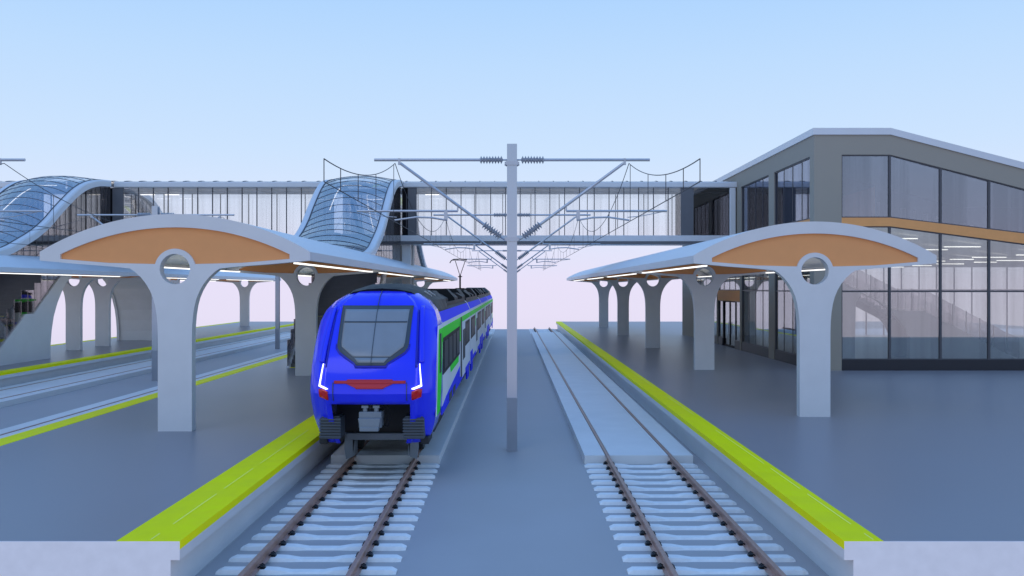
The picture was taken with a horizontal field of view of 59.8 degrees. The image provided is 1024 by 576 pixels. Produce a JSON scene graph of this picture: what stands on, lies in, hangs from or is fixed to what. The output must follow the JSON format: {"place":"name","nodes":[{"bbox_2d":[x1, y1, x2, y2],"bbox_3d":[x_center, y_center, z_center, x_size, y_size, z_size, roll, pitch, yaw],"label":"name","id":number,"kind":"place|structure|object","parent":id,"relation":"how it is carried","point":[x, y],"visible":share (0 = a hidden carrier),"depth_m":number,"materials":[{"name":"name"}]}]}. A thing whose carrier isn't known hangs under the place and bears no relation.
{"place":"outdoors","nodes":[
{"label":"outdoors","id":0,"kind":"place"},
{"bbox_2d":[0,329,828,575],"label":"ground","id":1,"kind":"structure","parent":0,"point":[493,506],"depth_m":17.52,"materials":[{"name":"grey concrete"}]},
{"bbox_2d":[0,158,42,220],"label":"catenary mast","id":2,"kind":"object","parent":1,"relation":"on","point":[15,159],"visible":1,"depth_m":23.13,"materials":[{"name":"metal"}]},
{"bbox_2d":[0,163,221,231],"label":"overhead wire","id":3,"kind":"object","parent":2,"relation":"hanging from","point":[53,207],"visible":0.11,"depth_m":25.64,"materials":[{"name":"grey metal"}]},
{"bbox_2d":[0,350,286,438],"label":"track slab","id":4,"kind":"structure","parent":1,"relation":"on","point":[30,423],"depth_m":30.41,"materials":[{"name":"concrete"}]},
{"bbox_2d":[0,353,284,435],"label":"rail","id":5,"kind":"object","parent":4,"relation":"on","point":[114,402],"visible":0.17,"depth_m":29.84,"materials":[{"name":"metal"}]},
{"bbox_2d":[0,255,293,387],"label":"platform","id":6,"kind":"structure","parent":1,"relation":"on","point":[87,275],"depth_m":49.40,"materials":[{"name":"grey concrete"}]},
{"bbox_2d":[0,176,110,365],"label":"covered staircase","id":7,"kind":"structure","parent":6,"relation":"on","point":[28,303],"depth_m":43.99,"materials":[{"name":"glass"}]},
{"bbox_2d":[67,187,169,339],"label":"covered staircase","id":8,"kind":"structure","parent":6,"relation":"on","point":[132,300],"depth_m":58.18,"materials":[{"name":"white paint"}]},
{"bbox_2d":[0,332,293,407],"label":"track slab","id":9,"kind":"structure","parent":1,"relation":"on","point":[32,396],"depth_m":40.37,"materials":[{"name":"concrete"}]},
{"bbox_2d":[0,336,288,398],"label":"rail","id":10,"kind":"object","parent":9,"relation":"on","point":[117,373],"depth_m":39.83,"materials":[{"name":"metal"}]},
{"bbox_2d":[0,332,289,390],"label":"rail","id":11,"kind":"object","parent":9,"relation":"on","point":[114,367],"depth_m":43.19,"materials":[{"name":"metal"}]},
{"bbox_2d":[77,206,233,380],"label":"catenary mast","id":12,"kind":"object","parent":1,"relation":"on","point":[155,210],"visible":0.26,"depth_m":40.47,"materials":[{"name":"metal"}]},
{"bbox_2d":[0,217,96,246],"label":"overhead wire","id":13,"kind":"object","parent":12,"relation":"hanging from","point":[40,229],"visible":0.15,"depth_m":36.29,"materials":[{"name":"grey metal"}]},
{"bbox_2d":[0,214,456,575],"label":"platform","id":14,"kind":"structure","parent":1,"relation":"on","point":[127,488],"depth_m":20.42,"materials":[{"name":"grey concrete"}]},
{"bbox_2d":[286,176,402,367],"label":"covered staircase","id":15,"kind":"structure","parent":14,"relation":"on","point":[319,223],"depth_m":43.86,"materials":[{"name":"glass"}]},
{"bbox_2d":[0,181,736,284],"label":"footbridge","id":16,"kind":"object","parent":14,"relation":"on","point":[705,210],"visible":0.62,"depth_m":50.04,"materials":[{"name":"white paint"}]},
{"bbox_2d":[341,187,427,284],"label":"covered staircase","id":17,"kind":"structure","parent":14,"relation":"on","point":[419,259],"depth_m":55.91,"materials":[{"name":"white paint"}]},
{"bbox_2d":[275,276,279,348],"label":"catenary mast","id":18,"kind":"object","parent":1,"relation":"on","point":[277,312],"visible":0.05,"depth_m":61.57,"materials":[{"name":"metal"}]},
{"bbox_2d":[215,563,396,574],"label":"sleeper","id":19,"kind":"object","parent":1,"relation":"on","point":[272,570],"visible":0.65,"depth_m":13.13,"materials":[{"name":"concrete"}]},
{"bbox_2d":[228,551,401,561],"bbox_3d":[-3.040,4.156,13.810,2.660,0.125,0.234,0,0,0],"label":"sleeper","id":20,"kind":"object","parent":1,"relation":"on","point":[275,557],"visible":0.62,"depth_m":13.74,"materials":[{"name":"concrete"}]},
{"bbox_2d":[240,540,406,550],"bbox_3d":[-3.040,4.156,14.410,2.660,0.125,0.234,0,0,0],"label":"sleeper","id":21,"kind":"object","parent":1,"relation":"on","point":[285,546],"visible":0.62,"depth_m":14.32,"materials":[{"name":"concrete"}]},
{"bbox_2d":[251,530,410,539],"bbox_3d":[-3.040,4.156,15.010,2.660,0.125,0.234,0,0,0],"label":"sleeper","id":22,"kind":"object","parent":1,"relation":"on","point":[359,536],"visible":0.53,"depth_m":14.93,"materials":[{"name":"concrete"}]},
{"bbox_2d":[261,521,414,530],"bbox_3d":[-3.040,4.156,15.610,2.660,0.125,0.234,0,0,0],"label":"sleeper","id":23,"kind":"object","parent":1,"relation":"on","point":[362,527],"visible":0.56,"depth_m":15.52,"materials":[{"name":"concrete"}]},
{"bbox_2d":[271,512,418,520],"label":"sleeper","id":24,"kind":"object","parent":1,"relation":"on","point":[309,517],"visible":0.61,"depth_m":16.13,"materials":[{"name":"concrete"}]},
{"bbox_2d":[279,504,421,512],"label":"sleeper","id":25,"kind":"object","parent":1,"relation":"on","point":[317,509],"visible":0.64,"depth_m":16.72,"materials":[{"name":"concrete"}]},
{"bbox_2d":[287,497,424,504],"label":"sleeper","id":26,"kind":"object","parent":1,"relation":"on","point":[376,502],"visible":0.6,"depth_m":17.33,"materials":[{"name":"concrete"}]},
{"bbox_2d":[295,490,427,497],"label":"sleeper","id":27,"kind":"object","parent":1,"relation":"on","point":[330,494],"visible":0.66,"depth_m":17.93,"materials":[{"name":"concrete"}]},
{"bbox_2d":[237,440,369,575],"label":"rail","id":28,"kind":"object","parent":27,"relation":"on","point":[258,559],"depth_m":15.33,"materials":[{"name":"metal"}]},
{"bbox_2d":[345,449,421,575],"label":"rail","id":29,"kind":"object","parent":27,"relation":"on","point":[360,559],"visible":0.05,"depth_m":15.29,"materials":[{"name":"metal"}]},
{"bbox_2d":[310,259,492,458],"bbox_3d":[-3.020,1.142,47.990,2.780,5.716,58.420,0,0,0],"label":"train","id":30,"kind":"object","parent":29,"relation":"on","point":[392,361],"visible":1,"depth_m":19.65,"materials":[{"name":"blue paint"}]},
{"bbox_2d":[302,483,430,490],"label":"sleeper","id":31,"kind":"object","parent":1,"relation":"on","point":[387,488],"visible":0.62,"depth_m":18.52,"materials":[{"name":"concrete"}]},
{"bbox_2d":[308,477,432,484],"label":"sleeper","id":32,"kind":"object","parent":1,"relation":"on","point":[390,482],"visible":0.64,"depth_m":19.13,"materials":[{"name":"concrete"}]},
{"bbox_2d":[315,471,434,478],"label":"sleeper","id":33,"kind":"object","parent":1,"relation":"on","point":[395,476],"visible":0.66,"depth_m":19.72,"materials":[{"name":"concrete"}]},
{"bbox_2d":[320,466,437,472],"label":"sleeper","id":34,"kind":"object","parent":1,"relation":"on","point":[352,470],"visible":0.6,"depth_m":20.32,"materials":[{"name":"concrete"}]},
{"bbox_2d":[326,461,439,467],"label":"sleeper","id":35,"kind":"object","parent":1,"relation":"on","point":[419,465],"visible":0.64,"depth_m":20.92,"materials":[{"name":"concrete"}]},
{"bbox_2d":[331,332,492,463],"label":"track slab","id":36,"kind":"structure","parent":1,"relation":"on","point":[386,451],"depth_m":22.83,"materials":[{"name":"concrete"}]},
{"bbox_2d":[357,144,666,450],"bbox_3d":[0.000,0.245,23.150,8.060,7.950,0.300,0,0,0],"label":"catenary mast","id":37,"kind":"object","parent":1,"relation":"on","point":[511,239],"visible":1,"depth_m":23.02,"materials":[{"name":"silver metal"}]},
{"bbox_2d":[323,158,479,269],"bbox_3d":[-3.039,-2.480,51.196,0.018,1.539,73.608,0,0,0],"label":"overhead wire","id":38,"kind":"object","parent":37,"relation":"hanging from","point":[393,202],"visible":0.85,"depth_m":22.90,"materials":[{"name":"grey metal"}]},
{"bbox_2d":[544,158,700,269],"bbox_3d":[3.041,-2.480,51.196,0.018,1.539,73.608,0,0,0],"label":"overhead wire","id":39,"kind":"object","parent":37,"relation":"hanging from","point":[630,203],"visible":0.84,"depth_m":22.90,"materials":[{"name":"grey metal"}]},
{"bbox_2d":[424,213,599,259],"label":"catenary mast","id":40,"kind":"object","parent":1,"relation":"on","point":[502,256],"visible":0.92,"depth_m":40.57,"materials":[{"name":"metal"}]},
{"bbox_2d":[467,250,556,271],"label":"catenary mast","id":41,"kind":"object","parent":1,"relation":"on","point":[506,251],"visible":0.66,"depth_m":79.57,"materials":[{"name":"metal"}]},
{"bbox_2d":[459,246,569,269],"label":"catenary mast","id":42,"kind":"object","parent":1,"relation":"on","point":[504,266],"visible":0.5,"depth_m":61.68,"materials":[{"name":"metal"}]},
{"bbox_2d":[531,332,692,463],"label":"track slab","id":43,"kind":"structure","parent":1,"relation":"on","point":[623,435],"depth_m":28.02,"materials":[{"name":"concrete"}]},
{"bbox_2d":[584,461,697,467],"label":"sleeper","id":44,"kind":"object","parent":1,"relation":"on","point":[604,465],"visible":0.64,"depth_m":20.92,"materials":[{"name":"concrete"}]},
{"bbox_2d":[586,466,703,472],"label":"sleeper","id":45,"kind":"object","parent":1,"relation":"on","point":[671,470],"visible":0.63,"depth_m":20.32,"materials":[{"name":"concrete"}]},
{"bbox_2d":[589,471,708,478],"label":"sleeper","id":46,"kind":"object","parent":1,"relation":"on","point":[628,476],"visible":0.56,"depth_m":19.72,"materials":[{"name":"concrete"}]},
{"bbox_2d":[591,477,715,484],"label":"sleeper","id":47,"kind":"object","parent":1,"relation":"on","point":[633,482],"visible":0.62,"depth_m":19.13,"materials":[{"name":"concrete"}]},
{"bbox_2d":[593,483,721,490],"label":"sleeper","id":48,"kind":"object","parent":1,"relation":"on","point":[636,488],"visible":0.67,"depth_m":18.53,"materials":[{"name":"concrete"}]},
{"bbox_2d":[596,490,728,497],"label":"sleeper","id":49,"kind":"object","parent":1,"relation":"on","point":[693,494],"visible":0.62,"depth_m":17.93,"materials":[{"name":"concrete"}]},
{"bbox_2d":[534,327,678,575],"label":"rail","id":50,"kind":"object","parent":49,"relation":"on","point":[663,559],"visible":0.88,"depth_m":16.24,"materials":[{"name":"metal"}]},
{"bbox_2d":[549,327,786,575],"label":"rail","id":51,"kind":"object","parent":49,"relation":"on","point":[765,559],"visible":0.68,"depth_m":16.09,"materials":[{"name":"metal"}]},
{"bbox_2d":[599,497,736,504],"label":"sleeper","id":52,"kind":"object","parent":1,"relation":"on","point":[647,502],"visible":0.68,"depth_m":17.33,"materials":[{"name":"concrete"}]},
{"bbox_2d":[602,504,744,512],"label":"sleeper","id":53,"kind":"object","parent":1,"relation":"on","point":[626,509],"visible":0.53,"depth_m":16.72,"materials":[{"name":"concrete"}]},
{"bbox_2d":[605,512,752,520],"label":"sleeper","id":54,"kind":"object","parent":1,"relation":"on","point":[714,517],"visible":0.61,"depth_m":16.13,"materials":[{"name":"concrete"}]},
{"bbox_2d":[609,521,762,530],"bbox_3d":[3.040,4.156,15.610,2.660,0.125,0.234,0,0,0],"label":"sleeper","id":55,"kind":"object","parent":1,"relation":"on","point":[661,527],"visible":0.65,"depth_m":15.52,"materials":[{"name":"concrete"}]},
{"bbox_2d":[613,530,772,539],"bbox_3d":[3.040,4.156,15.010,2.660,0.125,0.234,0,0,0],"label":"sleeper","id":56,"kind":"object","parent":1,"relation":"on","point":[664,536],"visible":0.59,"depth_m":14.93,"materials":[{"name":"concrete"}]},
{"bbox_2d":[617,540,783,550],"bbox_3d":[3.040,4.156,14.410,2.660,0.125,0.234,0,0,0],"label":"sleeper","id":57,"kind":"object","parent":1,"relation":"on","point":[738,546],"visible":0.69,"depth_m":14.32,"materials":[{"name":"concrete"}]},
{"bbox_2d":[622,551,795,561],"bbox_3d":[3.040,4.156,13.810,2.660,0.125,0.234,0,0,0],"label":"sleeper","id":58,"kind":"object","parent":1,"relation":"on","point":[651,557],"visible":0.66,"depth_m":13.74,"materials":[{"name":"concrete"}]},
{"bbox_2d":[626,563,808,574],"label":"sleeper","id":59,"kind":"object","parent":1,"relation":"on","point":[751,570],"visible":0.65,"depth_m":13.13,"materials":[{"name":"concrete"}]},
{"bbox_2d":[556,221,1023,575],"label":"platform","id":60,"kind":"structure","parent":1,"relation":"on","point":[898,473],"depth_m":23.83,"materials":[{"name":"grey concrete"}]},
{"bbox_2d":[0,0,1023,344],"label":"sky","id":61,"kind":"structure","parent":0,"point":[112,90],"materials":[{"name":"blue"}]},
{"bbox_2d":[682,128,1023,370],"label":"station building","id":62,"kind":"structure","parent":0,"point":[950,205],"depth_m":40.52,"materials":[{"name":"grey glass"}]},
{"bbox_2d":[696,277,716,335],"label":"window","id":63,"kind":"structure","parent":62,"relation":"in","point":[703,281],"depth_m":57.09,"materials":[{"name":"clear glass"}]},
{"bbox_2d":[718,300,723,337],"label":"window","id":64,"kind":"structure","parent":62,"relation":"in","point":[720,303],"depth_m":54.09,"materials":[{"name":"clear glass"}]},
{"bbox_2d":[724,301,729,346],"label":"door","id":65,"kind":"structure","parent":62,"relation":"in","point":[726,303],"depth_m":52.98,"materials":[{"name":"clear glass"}]},
{"bbox_2d":[719,276,739,290],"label":"window","id":66,"kind":"structure","parent":62,"relation":"in","point":[732,283],"depth_m":51.51,"materials":[{"name":"clear glass"}]},
{"bbox_2d":[729,301,734,347],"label":"door","id":67,"kind":"structure","parent":62,"relation":"in","point":[732,303],"depth_m":51.54,"materials":[{"name":"clear glass"}]},
{"bbox_2d":[735,301,739,341],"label":"window","id":68,"kind":"structure","parent":62,"relation":"in","point":[737,304],"depth_m":50.26,"materials":[{"name":"clear glass"}]},
{"bbox_2d":[742,175,768,231],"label":"window","id":69,"kind":"structure","parent":62,"relation":"in","point":[755,195],"depth_m":46.45,"materials":[{"name":"clear glass"}]},
{"bbox_2d":[742,273,768,348],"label":"window","id":70,"kind":"structure","parent":62,"relation":"in","point":[755,288],"depth_m":46.45,"materials":[{"name":"clear glass"}]},
{"bbox_2d":[775,157,809,224],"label":"window","id":71,"kind":"structure","parent":62,"relation":"in","point":[792,183],"depth_m":40.26,"materials":[{"name":"clear glass"}]},
{"bbox_2d":[775,271,809,354],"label":"window","id":72,"kind":"structure","parent":62,"relation":"in","point":[785,314],"depth_m":41.43,"materials":[{"name":"clear glass"}]},
{"bbox_2d":[842,155,889,217],"bbox_3d":[14.785,-4.255,37.290,2.030,2.630,0.100,0,0,0],"label":"window","id":73,"kind":"structure","parent":62,"relation":"in","point":[845,158],"depth_m":37.29,"materials":[{"name":"grey glass"}]},
{"bbox_2d":[842,226,889,359],"bbox_3d":[14.785,0.210,37.290,2.030,5.580,0.100,0,0,0],"label":"window","id":74,"kind":"structure","parent":62,"relation":"in","point":[888,227],"depth_m":37.25,"materials":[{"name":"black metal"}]},
{"bbox_2d":[890,155,940,223],"bbox_3d":[16.865,-4.129,37.290,2.130,2.881,0.100,0,0,0],"label":"window","id":75,"kind":"structure","parent":62,"relation":"in","point":[939,168],"depth_m":37.24,"materials":[{"name":"black metal"}]},
{"bbox_2d":[890,226,940,359],"bbox_3d":[16.865,0.210,37.290,2.130,5.580,0.100,0,0,0],"label":"window","id":76,"kind":"structure","parent":62,"relation":"in","point":[939,291],"depth_m":37.24,"materials":[{"name":"black metal"}]},
{"bbox_2d":[941,168,988,228],"bbox_3d":[18.945,-3.738,37.290,2.030,2.578,0.100,0,0,0],"label":"window","id":77,"kind":"structure","parent":62,"relation":"in","point":[948,204],"depth_m":37.29,"materials":[{"name":"grey glass"}]},
{"bbox_2d":[941,233,988,359],"bbox_3d":[18.945,0.348,37.290,2.030,5.303,0.100,0,0,0],"label":"window","id":78,"kind":"structure","parent":62,"relation":"in","point":[987,291],"depth_m":37.24,"materials":[{"name":"black metal"}]},
{"bbox_2d":[989,180,1023,232],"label":"window","id":79,"kind":"structure","parent":62,"relation":"in","point":[1000,190],"depth_m":37.29,"materials":[{"name":"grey glass"}]},
{"bbox_2d":[989,239,1023,359],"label":"window","id":80,"kind":"structure","parent":62,"relation":"in","point":[989,239],"depth_m":37.24,"materials":[{"name":"black metal"}]},
{"bbox_2d":[842,270,1016,357],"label":"interior staircase","id":81,"kind":"structure","parent":0,"point":[914,334],"depth_m":43.00,"materials":[{"name":"concrete"}]}
]}

